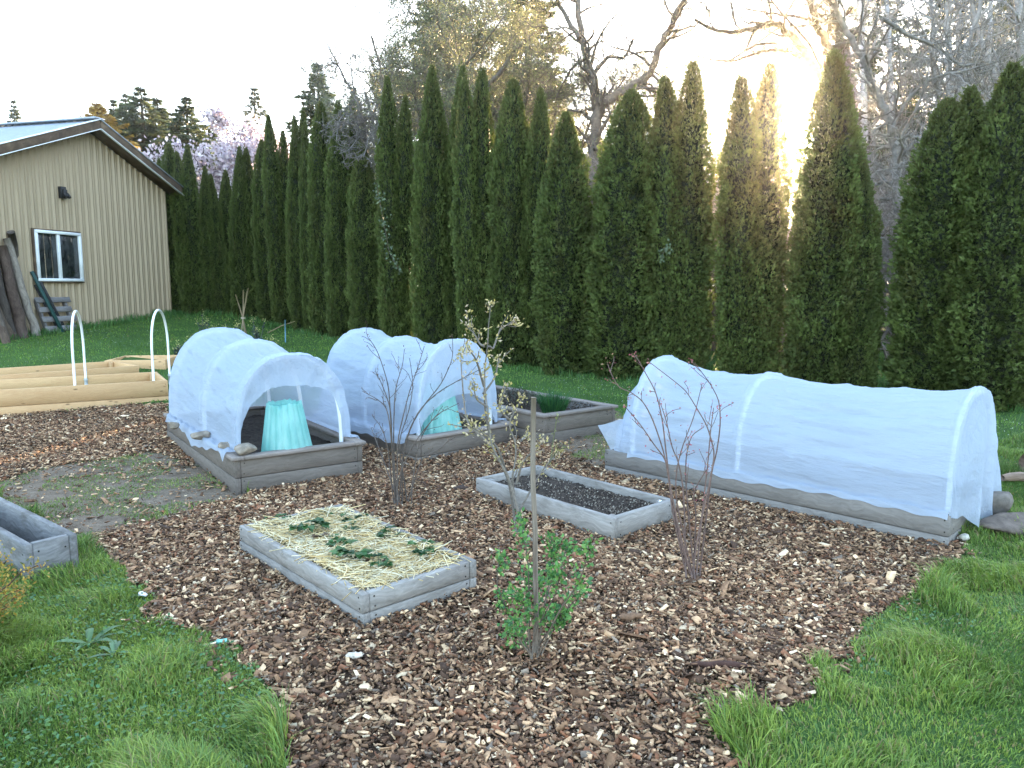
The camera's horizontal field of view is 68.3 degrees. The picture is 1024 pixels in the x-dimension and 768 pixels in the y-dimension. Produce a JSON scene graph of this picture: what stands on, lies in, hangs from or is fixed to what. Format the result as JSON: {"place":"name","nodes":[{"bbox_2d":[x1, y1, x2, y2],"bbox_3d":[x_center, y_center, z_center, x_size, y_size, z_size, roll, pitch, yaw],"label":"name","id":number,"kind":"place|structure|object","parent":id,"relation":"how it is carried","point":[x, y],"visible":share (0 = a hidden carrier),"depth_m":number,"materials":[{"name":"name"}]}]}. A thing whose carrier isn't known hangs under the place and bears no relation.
{"place":"outdoors","nodes":[
{"label":"outdoors","id":0,"kind":"place"},
{"bbox_2d":[0,0,1014,286],"label":"sky","id":1,"kind":"structure","parent":0,"point":[58,57],"materials":[{"name":"white"}]},
{"bbox_2d":[0,289,1023,767],"bbox_3d":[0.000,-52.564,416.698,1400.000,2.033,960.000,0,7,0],"label":"ground","id":2,"kind":"structure","parent":0,"point":[82,521],"depth_m":3.95,"materials":[{"name":"brown soil"}]},
{"bbox_2d":[0,268,17,338],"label":"wooden post","id":3,"kind":"object","parent":2,"relation":"on","point":[5,307],"visible":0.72,"depth_m":11.94,"materials":[{"name":"brown wood"}]},
{"bbox_2d":[0,245,28,338],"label":"wooden post","id":4,"kind":"object","parent":2,"relation":"on","point":[16,308],"visible":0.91,"depth_m":12.07,"materials":[{"name":"brown wood"}]},
{"bbox_2d":[3,238,40,335],"bbox_3d":[-7.968,-1.549,12.297,0.434,1.638,0.145,-2,8,-19],"label":"wooden post","id":5,"kind":"object","parent":2,"relation":"on","point":[27,308],"visible":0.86,"depth_m":12.26,"materials":[{"name":"grey wood"}]},
{"bbox_2d":[0,540,49,622],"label":"barberry bush","id":6,"kind":"object","parent":2,"relation":"on","point":[6,588],"visible":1,"depth_m":2.98,"materials":[{"name":"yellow plant"}]},
{"bbox_2d":[0,497,78,583],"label":"planter trough","id":7,"kind":"object","parent":2,"relation":"on","point":[42,539],"visible":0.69,"depth_m":3.66,"materials":[{"name":"wood"}]},
{"bbox_2d":[34,297,76,332],"bbox_3d":[-7.859,-1.177,13.045,0.284,0.642,0.720,2,7,15],"label":"pallet","id":8,"kind":"object","parent":2,"relation":"on","point":[66,308],"visible":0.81,"depth_m":13.01,"materials":[{"name":"grey wood"}]},
{"bbox_2d":[0,361,138,379],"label":"new pine bed","id":9,"kind":"object","parent":2,"relation":"on","point":[92,368],"visible":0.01,"depth_m":9.65,"materials":[{"name":"wood"}]},
{"bbox_2d":[0,372,168,416],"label":"new pine bed","id":10,"kind":"object","parent":2,"relation":"on","point":[25,395],"visible":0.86,"depth_m":8.31,"materials":[{"name":"wood"}]},
{"bbox_2d":[70,310,87,384],"bbox_3d":[-4.925,-0.351,8.581,0.044,0.973,0.973,-3,8,-23],"label":"pipe hoop","id":11,"kind":"object","parent":10,"relation":"attached to","point":[72,349],"visible":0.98,"depth_m":8.42,"materials":[{"name":"white plastic"}]},
{"bbox_2d":[150,309,170,381],"bbox_3d":[-4.190,-0.405,9.000,0.044,0.973,0.973,-2,7,-14],"label":"pipe hoop","id":12,"kind":"object","parent":10,"relation":"attached to","point":[151,343],"visible":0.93,"depth_m":8.76,"materials":[{"name":"white plastic"}]},
{"bbox_2d":[55,625,120,651],"bbox_3d":[-1.640,1.002,2.982,0.228,0.035,0.220,5,9,32],"label":"broadleaf weed","id":13,"kind":"object","parent":2,"relation":"on","point":[89,633],"visible":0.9,"depth_m":2.98,"materials":[{"name":"green plant"}]},
{"bbox_2d":[0,116,184,333],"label":"barn","id":14,"kind":"structure","parent":2,"relation":"on","point":[83,214],"depth_m":13.77,"materials":[{"name":"beige metal"}]},
{"bbox_2d":[31,228,84,282],"bbox_3d":[-7.901,-2.223,13.174,0.075,0.908,0.999,2,7,15],"label":"window","id":15,"kind":"structure","parent":14,"relation":"in","point":[66,250],"depth_m":13.14,"materials":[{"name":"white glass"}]},
{"bbox_2d":[74,99,141,151],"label":"golden tree","id":16,"kind":"object","parent":2,"relation":"on","point":[96,110],"visible":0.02,"depth_m":44.16,"materials":[{"name":"orange plant"}]},
{"bbox_2d":[0,501,277,767],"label":"clover","id":17,"kind":"object","parent":2,"relation":"on","point":[104,705],"visible":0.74,"depth_m":2.61,"materials":[{"name":"green plant"}]},
{"bbox_2d":[113,84,167,160],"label":"conifer tree","id":18,"kind":"object","parent":2,"relation":"on","point":[138,119],"visible":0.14,"depth_m":45.88,"materials":[{"name":"green plant"}]},
{"bbox_2d":[105,355,176,369],"bbox_3d":[-5.334,-0.264,10.968,0.801,0.238,0.806,-1,7,-9],"label":"pine bed","id":19,"kind":"object","parent":2,"relation":"on","point":[161,362],"visible":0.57,"depth_m":10.62,"materials":[{"name":"wood"}]},
{"bbox_2d":[0,479,311,767],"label":"grass","id":20,"kind":"structure","parent":2,"relation":"on","point":[269,730],"depth_m":2.62,"materials":[{"name":"green plant"}]},
{"bbox_2d":[160,142,182,310],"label":"arborvitae","id":21,"kind":"object","parent":2,"relation":"on","point":[166,165],"visible":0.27,"depth_m":15.92,"materials":[{"name":"green plant"}]},
{"bbox_2d":[150,93,218,176],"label":"conifer tree","id":22,"kind":"object","parent":2,"relation":"on","point":[180,119],"visible":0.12,"depth_m":44.06,"materials":[{"name":"green plant"}]},
{"bbox_2d":[169,144,207,314],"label":"arborvitae","id":23,"kind":"object","parent":2,"relation":"on","point":[187,236],"visible":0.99,"depth_m":15.82,"materials":[{"name":"green plant"}]},
{"bbox_2d":[198,166,215,313],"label":"arborvitae","id":24,"kind":"object","parent":2,"relation":"on","point":[204,192],"visible":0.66,"depth_m":16.02,"materials":[{"name":"green plant"}]},
{"bbox_2d":[138,95,289,192],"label":"cherry tree","id":25,"kind":"object","parent":2,"relation":"on","point":[218,116],"visible":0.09,"depth_m":29.91,"materials":[{"name":"pink plant"}]},
{"bbox_2d":[205,172,230,313],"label":"arborvitae","id":26,"kind":"object","parent":2,"relation":"on","point":[220,297],"visible":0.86,"depth_m":16.16,"materials":[{"name":"green plant"}]},
{"bbox_2d":[219,169,233,310],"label":"arborvitae","id":27,"kind":"object","parent":2,"relation":"on","point":[225,194],"visible":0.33,"depth_m":16.32,"materials":[{"name":"green plant"}]},
{"bbox_2d":[195,142,257,199],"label":"cherry tree","id":28,"kind":"object","parent":2,"relation":"on","point":[229,169],"visible":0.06,"depth_m":28.90,"materials":[{"name":"pink plant"}]},
{"bbox_2d":[226,146,254,317],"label":"arborvitae","id":29,"kind":"object","parent":2,"relation":"on","point":[239,274],"visible":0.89,"depth_m":16.16,"materials":[{"name":"green plant"}]},
{"bbox_2d":[242,145,257,317],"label":"arborvitae","id":30,"kind":"object","parent":2,"relation":"on","point":[248,170],"visible":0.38,"depth_m":16.21,"materials":[{"name":"green plant"}]},
{"bbox_2d":[230,87,272,162],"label":"conifer tree","id":31,"kind":"object","parent":2,"relation":"on","point":[252,100],"visible":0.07,"depth_m":40.34,"materials":[{"name":"green plant"}]},
{"bbox_2d":[250,138,275,321],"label":"arborvitae","id":32,"kind":"object","parent":2,"relation":"on","point":[262,299],"visible":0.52,"depth_m":15.97,"materials":[{"name":"green plant"}]},
{"bbox_2d":[163,406,365,494],"bbox_3d":[-2.139,0.484,6.289,0.978,0.275,2.244,-5,9,-35],"label":"covered bed","id":33,"kind":"object","parent":2,"relation":"on","point":[327,453],"visible":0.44,"depth_m":5.49,"materials":[{"name":"wood"}]},
{"bbox_2d":[165,327,359,460],"bbox_3d":[-2.160,0.007,6.259,1.055,0.878,2.045,-5,9,-35],"label":"row cover","id":34,"kind":"object","parent":33,"relation":"on","point":[222,380],"visible":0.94,"depth_m":5.86,"materials":[{"name":"fabric"}]},
{"bbox_2d":[261,398,311,451],"bbox_3d":[-1.649,0.330,5.503,0.383,0.417,0.387,-1,8,0],"label":"plant protector","id":35,"kind":"object","parent":33,"relation":"on","point":[285,425],"visible":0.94,"depth_m":5.38,"materials":[{"name":"teal plastic"}]},
{"bbox_2d":[261,110,292,324],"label":"arborvitae","id":36,"kind":"object","parent":2,"relation":"on","point":[274,175],"visible":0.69,"depth_m":15.65,"materials":[{"name":"green plant"}]},
{"bbox_2d":[284,124,303,329],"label":"arborvitae","id":37,"kind":"object","parent":2,"relation":"on","point":[293,278],"visible":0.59,"depth_m":15.11,"materials":[{"name":"green plant"}]},
{"bbox_2d":[297,121,314,331],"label":"arborvitae","id":38,"kind":"object","parent":2,"relation":"on","point":[303,218],"visible":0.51,"depth_m":14.59,"materials":[{"name":"green plant"}]},
{"bbox_2d":[283,59,336,155],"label":"conifer tree","id":39,"kind":"object","parent":2,"relation":"on","point":[309,112],"visible":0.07,"depth_m":38.12,"materials":[{"name":"green plant"}]},
{"bbox_2d":[0,412,622,533],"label":"sparse grass","id":40,"kind":"structure","parent":2,"relation":"on","point":[112,491],"depth_m":5.33,"materials":[{"name":"green plant"}]},
{"bbox_2d":[304,99,330,335],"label":"arborvitae","id":41,"kind":"object","parent":2,"relation":"on","point":[316,182],"visible":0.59,"depth_m":14.21,"materials":[{"name":"green plant"}]},
{"bbox_2d":[323,99,352,337],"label":"arborvitae","id":42,"kind":"object","parent":2,"relation":"on","point":[337,174],"visible":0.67,"depth_m":13.79,"materials":[{"name":"green plant"}]},
{"bbox_2d":[306,84,400,178],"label":"bare tree","id":43,"kind":"object","parent":2,"relation":"on","point":[327,102],"visible":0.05,"depth_m":16.94,"materials":[{"name":"grey plant"}]},
{"bbox_2d":[239,504,475,626],"bbox_3d":[-0.812,0.871,3.786,0.618,0.168,1.254,-7,10,-42],"label":"straw bed","id":44,"kind":"object","parent":2,"relation":"on","point":[371,604],"visible":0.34,"depth_m":3.39,"materials":[{"name":"wood"}]},
{"bbox_2d":[288,517,331,539],"bbox_3d":[-1.041,0.752,3.917,0.222,0.096,0.238,-6,9,-40],"label":"strawberry plant","id":45,"kind":"object","parent":44,"relation":"on","point":[322,522],"visible":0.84,"depth_m":3.91,"materials":[{"name":"green plant"}]},
{"bbox_2d":[329,539,375,559],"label":"strawberry plant","id":46,"kind":"object","parent":44,"relation":"on","point":[339,550],"visible":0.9,"depth_m":3.54,"materials":[{"name":"green plant"}]},
{"bbox_2d":[239,503,470,600],"bbox_3d":[-0.809,0.800,3.775,0.738,0.096,1.309,-7,10,-42],"label":"straw","id":47,"kind":"object","parent":44,"relation":"on","point":[402,558],"visible":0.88,"depth_m":3.69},
{"bbox_2d":[295,10,426,188],"bbox_3d":[-3.326,-5.927,21.284,5.254,8.078,4.009,2,8,16],"label":"bare tree","id":48,"kind":"object","parent":2,"relation":"on","point":[326,86],"visible":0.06,"depth_m":20.26,"materials":[{"name":"grey plant"}]},
{"bbox_2d":[312,27,411,169],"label":"bare tree","id":49,"kind":"object","parent":2,"relation":"on","point":[363,121],"visible":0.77,"depth_m":13.45,"materials":[{"name":"grey plant"}]},
{"bbox_2d":[344,140,380,330],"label":"arborvitae","id":50,"kind":"object","parent":2,"relation":"on","point":[362,273],"visible":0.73,"depth_m":13.09,"materials":[{"name":"green plant"}]},
{"bbox_2d":[373,71,414,337],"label":"arborvitae","id":51,"kind":"object","parent":2,"relation":"on","point":[394,150],"visible":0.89,"depth_m":12.39,"materials":[{"name":"green plant"}]},
{"bbox_2d":[361,326,482,504],"bbox_3d":[-0.724,0.204,4.804,0.953,1.227,0.657,4,8,31],"label":"blueberry bush","id":52,"kind":"object","parent":2,"relation":"on","point":[395,495],"visible":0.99,"depth_m":4.80,"materials":[{"name":"brown plant"}]},
{"bbox_2d":[404,63,452,343],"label":"arborvitae","id":53,"kind":"object","parent":2,"relation":"on","point":[429,259],"visible":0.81,"depth_m":11.74,"materials":[{"name":"green plant"}]},
{"bbox_2d":[351,413,515,461],"bbox_3d":[-0.981,0.448,7.047,1.077,0.295,1.844,-7,10,-42],"label":"covered bed","id":54,"kind":"object","parent":2,"relation":"on","point":[436,441],"visible":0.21,"depth_m":6.33,"materials":[{"name":"wood"}]},
{"bbox_2d":[327,327,506,443],"bbox_3d":[-0.989,-0.046,6.991,1.152,0.898,1.726,-7,10,-42],"label":"row cover","id":55,"kind":"object","parent":54,"relation":"on","point":[353,360],"visible":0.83,"depth_m":6.53,"materials":[{"name":"fabric"}]},
{"bbox_2d":[420,396,461,435],"bbox_3d":[-0.617,0.227,6.471,0.418,0.478,0.414,6,10,32],"label":"plant protector","id":56,"kind":"object","parent":54,"relation":"on","point":[446,416],"visible":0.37,"depth_m":6.33,"materials":[{"name":"teal plastic"}]},
{"bbox_2d":[372,0,502,164],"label":"conifer tree","id":57,"kind":"object","parent":2,"relation":"on","point":[414,37],"visible":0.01,"depth_m":28.16,"materials":[{"name":"green plant"}]},
{"bbox_2d":[313,0,575,221],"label":"bare tree","id":58,"kind":"object","parent":2,"relation":"on","point":[417,108],"visible":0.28,"depth_m":13.59,"materials":[{"name":"green plant"}]},
{"bbox_2d":[442,61,471,338],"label":"arborvitae","id":59,"kind":"object","parent":2,"relation":"on","point":[451,276],"visible":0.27,"depth_m":11.76,"materials":[{"name":"green plant"}]},
{"bbox_2d":[367,0,565,165],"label":"bare tree","id":60,"kind":"object","parent":2,"relation":"on","point":[408,24],"visible":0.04,"depth_m":19.36,"materials":[{"name":"brown plant"}]},
{"bbox_2d":[446,66,498,354],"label":"arborvitae","id":61,"kind":"object","parent":2,"relation":"on","point":[471,157],"visible":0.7,"depth_m":11.02,"materials":[{"name":"green plant"}]},
{"bbox_2d":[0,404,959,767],"bbox_3d":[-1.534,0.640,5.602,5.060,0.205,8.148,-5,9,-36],"label":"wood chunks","id":62,"kind":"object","parent":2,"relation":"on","point":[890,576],"visible":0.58,"depth_m":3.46,"materials":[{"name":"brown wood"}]},
{"bbox_2d":[0,401,981,767],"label":"bark mulch","id":63,"kind":"object","parent":2,"relation":"on","point":[788,687],"visible":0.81,"depth_m":3.28,"materials":[{"name":"brown wood"}]},
{"bbox_2d":[412,0,588,140],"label":"bare tree","id":64,"kind":"object","parent":2,"relation":"on","point":[488,27],"visible":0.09,"depth_m":17.48,"materials":[{"name":"brown plant"}]},
{"bbox_2d":[482,75,531,366],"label":"arborvitae","id":65,"kind":"object","parent":2,"relation":"on","point":[512,131],"visible":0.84,"depth_m":10.83,"materials":[{"name":"green plant"}]},
{"bbox_2d":[447,299,568,543],"bbox_3d":[-0.009,0.221,4.036,0.676,1.342,0.473,-2,8,-17],"label":"flowering shrub","id":66,"kind":"object","parent":2,"relation":"on","point":[491,441],"visible":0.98,"depth_m":4.03,"materials":[{"name":"beige plant"}]},
{"bbox_2d":[0,312,1023,485],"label":"grass","id":67,"kind":"structure","parent":2,"relation":"on","point":[325,348],"depth_m":11.54,"materials":[{"name":"green plant"}]},
{"bbox_2d":[350,0,692,201],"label":"bare tree","id":68,"kind":"object","parent":2,"relation":"on","point":[526,86],"visible":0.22,"depth_m":14.29,"materials":[{"name":"brown plant"}]},
{"bbox_2d":[516,87,552,365],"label":"arborvitae","id":69,"kind":"object","parent":2,"relation":"on","point":[539,139],"visible":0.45,"depth_m":10.73,"materials":[{"name":"green plant"}]},
{"bbox_2d":[530,397,538,652],"bbox_3d":[0.085,0.595,2.834,0.025,1.105,0.046,6,9,38],"label":"wooden stake","id":70,"kind":"object","parent":2,"relation":"on","point":[533,491],"visible":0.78,"depth_m":2.81,"materials":[{"name":"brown wood"}]},
{"bbox_2d":[494,0,587,156],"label":"conifer tree","id":71,"kind":"object","parent":2,"relation":"on","point":[552,13],"visible":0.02,"depth_m":30.10,"materials":[{"name":"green plant"}]},
{"bbox_2d":[490,507,603,659],"bbox_3d":[0.112,0.792,2.793,0.396,0.675,0.615,0,7,0],"label":"currant bush","id":72,"kind":"object","parent":2,"relation":"on","point":[562,616],"visible":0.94,"depth_m":2.86,"materials":[{"name":"green plant"}]},
{"bbox_2d":[495,385,617,443],"bbox_3d":[0.039,0.292,7.642,0.939,0.305,1.944,-6,9,-38],"label":"herb bed","id":73,"kind":"object","parent":2,"relation":"on","point":[573,423],"visible":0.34,"depth_m":6.89,"materials":[{"name":"wood"}]},
{"bbox_2d":[496,387,546,410],"bbox_3d":[0.056,0.126,7.614,0.959,0.208,1.243,-6,9,-38],"label":"herb plant","id":74,"kind":"object","parent":73,"relation":"on","point":[515,396],"visible":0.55,"depth_m":7.57,"materials":[{"name":"green plant"}]},
{"bbox_2d":[531,389,579,412],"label":"chives","id":75,"kind":"object","parent":73,"relation":"on","point":[547,404],"visible":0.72,"depth_m":6.90,"materials":[{"name":"green plant"}]},
{"bbox_2d":[526,110,598,375],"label":"arborvitae","id":76,"kind":"object","parent":2,"relation":"on","point":[564,230],"visible":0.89,"depth_m":10.16,"materials":[{"name":"green plant"}]},
{"bbox_2d":[476,465,675,540],"bbox_3d":[0.376,0.803,4.874,0.583,0.268,1.227,-6,10,-41],"label":"soil bed","id":77,"kind":"object","parent":2,"relation":"on","point":[618,525],"visible":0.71,"depth_m":4.67,"materials":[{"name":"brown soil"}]},
{"bbox_2d":[503,0,713,226],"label":"bare tree","id":78,"kind":"object","parent":2,"relation":"on","point":[602,102],"visible":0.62,"depth_m":13.50,"materials":[{"name":"grey plant"}]},
{"bbox_2d":[579,84,657,379],"bbox_3d":[1.509,-1.967,10.101,1.218,3.913,1.217,1,7,5],"label":"arborvitae","id":79,"kind":"object","parent":2,"relation":"on","point":[618,293],"visible":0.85,"depth_m":9.80,"materials":[{"name":"green plant"}]},
{"bbox_2d":[546,47,708,169],"bbox_3d":[2.417,-4.818,18.028,4.728,6.731,3.608,-1,7,-9],"label":"bare tree","id":80,"kind":"object","parent":2,"relation":"on","point":[634,67],"visible":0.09,"depth_m":17.91,"materials":[{"name":"grey plant"}]},
{"bbox_2d":[601,351,733,578],"bbox_3d":[0.758,0.413,3.609,0.648,1.117,0.469,0,7,0],"label":"blueberry bush","id":81,"kind":"object","parent":2,"relation":"on","point":[684,550],"visible":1,"depth_m":3.62,"materials":[{"name":"brown plant"}]},
{"bbox_2d":[642,57,719,368],"bbox_3d":[2.128,-2.020,9.745,1.090,4.153,0.950,-1,7,8],"label":"arborvitae","id":82,"kind":"object","parent":2,"relation":"on","point":[679,324],"visible":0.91,"depth_m":9.54,"materials":[{"name":"green plant"}]},
{"bbox_2d":[707,60,794,374],"bbox_3d":[2.956,-1.886,9.353,1.089,4.021,0.948,-3,9,-10],"label":"arborvitae","id":83,"kind":"object","parent":2,"relation":"on","point":[750,226],"visible":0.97,"depth_m":9.16,"materials":[{"name":"green plant"}]},
{"bbox_2d":[681,0,891,344],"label":"bare tree","id":84,"kind":"object","parent":2,"relation":"on","point":[813,67],"visible":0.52,"depth_m":12.32,"materials":[{"name":"grey plant"}]},
{"bbox_2d":[605,449,969,545],"bbox_3d":[1.865,0.690,5.266,0.905,0.243,2.387,-7,10,-44],"label":"long bed","id":85,"kind":"object","parent":2,"relation":"on","point":[896,521],"visible":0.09,"depth_m":4.67,"materials":[{"name":"wood"}]},
{"bbox_2d":[598,355,1001,528],"bbox_3d":[1.833,0.303,5.179,1.042,0.873,2.517,-7,10,-44],"label":"row cover","id":86,"kind":"object","parent":85,"relation":"on","point":[921,452],"visible":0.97,"depth_m":4.63,"materials":[{"name":"fabric"}]},
{"bbox_2d":[778,46,877,383],"bbox_3d":[3.774,-1.874,9.056,1.177,4.112,1.154,-5,9,-21],"label":"arborvitae","id":87,"kind":"object","parent":2,"relation":"on","point":[826,186],"visible":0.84,"depth_m":8.78,"materials":[{"name":"green plant"}]},
{"bbox_2d":[691,432,1023,767],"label":"grass","id":88,"kind":"structure","parent":2,"relation":"on","point":[943,591],"depth_m":2.64,"materials":[{"name":"green plant"}]},
{"bbox_2d":[830,156,886,387],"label":"arborvitae","id":89,"kind":"object","parent":2,"relation":"on","point":[860,364],"visible":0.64,"depth_m":8.77,"materials":[{"name":"green plant"}]},
{"bbox_2d":[787,0,934,232],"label":"tree","id":90,"kind":"object","parent":2,"relation":"on","point":[853,11],"visible":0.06,"depth_m":28.22,"materials":[{"name":"plant"}]},
{"bbox_2d":[874,168,915,359],"bbox_3d":[5.608,-1.653,10.602,3.197,3.270,4.040,4,8,26],"label":"bare shrub","id":91,"kind":"object","parent":2,"relation":"on","point":[887,253],"visible":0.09,"depth_m":10.93,"materials":[{"name":"brown plant"}]},
{"bbox_2d":[776,0,1022,308],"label":"bare tree","id":92,"kind":"object","parent":2,"relation":"on","point":[858,107],"visible":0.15,"depth_m":17.28,"materials":[{"name":"grey plant"}]},
{"bbox_2d":[776,0,1023,336],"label":"bare tree","id":93,"kind":"object","parent":2,"relation":"on","point":[890,123],"visible":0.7,"depth_m":10.97,"materials":[{"name":"grey plant"}]},
{"bbox_2d":[780,0,1023,242],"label":"bare tree","id":94,"kind":"object","parent":2,"relation":"on","point":[967,42],"visible":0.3,"depth_m":12.63,"materials":[{"name":"grey plant"}]},
{"bbox_2d":[879,93,977,390],"bbox_3d":[4.833,-1.471,8.543,1.119,3.480,1.120,3,8,24],"label":"arborvitae","id":95,"kind":"object","parent":2,"relation":"on","point":[923,231],"visible":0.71,"depth_m":8.34,"materials":[{"name":"green plant"}]},
{"bbox_2d":[846,0,1023,258],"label":"bare tree","id":96,"kind":"object","parent":2,"relation":"on","point":[957,10],"visible":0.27,"depth_m":15.75,"materials":[{"name":"grey plant"}]},
{"bbox_2d":[847,445,1023,674],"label":"clover","id":97,"kind":"object","parent":2,"relation":"on","point":[904,620],"visible":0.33,"depth_m":3.16,"materials":[{"name":"green plant"}]},
{"bbox_2d":[861,0,1023,149],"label":"bare tree","id":98,"kind":"object","parent":2,"relation":"on","point":[972,7],"visible":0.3,"depth_m":14.41,"materials":[{"name":"grey plant"}]},
{"bbox_2d":[874,0,1011,210],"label":"tree","id":99,"kind":"object","parent":2,"relation":"on","point":[914,100],"visible":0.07,"depth_m":32.30,"materials":[{"name":"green plant"}]},
{"bbox_2d":[907,83,988,390],"bbox_3d":[5.059,-1.497,8.453,1.112,3.571,1.090,3,9,31],"label":"arborvitae","id":100,"kind":"object","parent":2,"relation":"on","point":[971,100],"visible":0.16,"depth_m":8.15,"materials":[{"name":"green plant"}]},
{"bbox_2d":[932,55,1023,411],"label":"arborvitae","id":101,"kind":"object","parent":2,"relation":"on","point":[994,315],"visible":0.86,"depth_m":7.92,"materials":[{"name":"green plant"}]},
{"bbox_2d":[975,512,1023,535],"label":"rock","id":102,"kind":"object","parent":2,"relation":"on","point":[999,522],"visible":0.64,"depth_m":4.29,"materials":[{"name":"grey stone"}]},
{"bbox_2d":[992,491,1013,514],"bbox_3d":[2.936,0.750,4.576,0.172,0.197,0.139,4,8,28],"label":"rock","id":103,"kind":"object","parent":2,"relation":"on","point":[1003,501],"visible":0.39,"depth_m":4.52,"materials":[{"name":"grey stone"}]},
{"bbox_2d":[0,308,1023,412],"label":"long grass","id":104,"kind":"structure","parent":0,"point":[131,319],"depth_m":13.68,"materials":[{"name":"green plant"}]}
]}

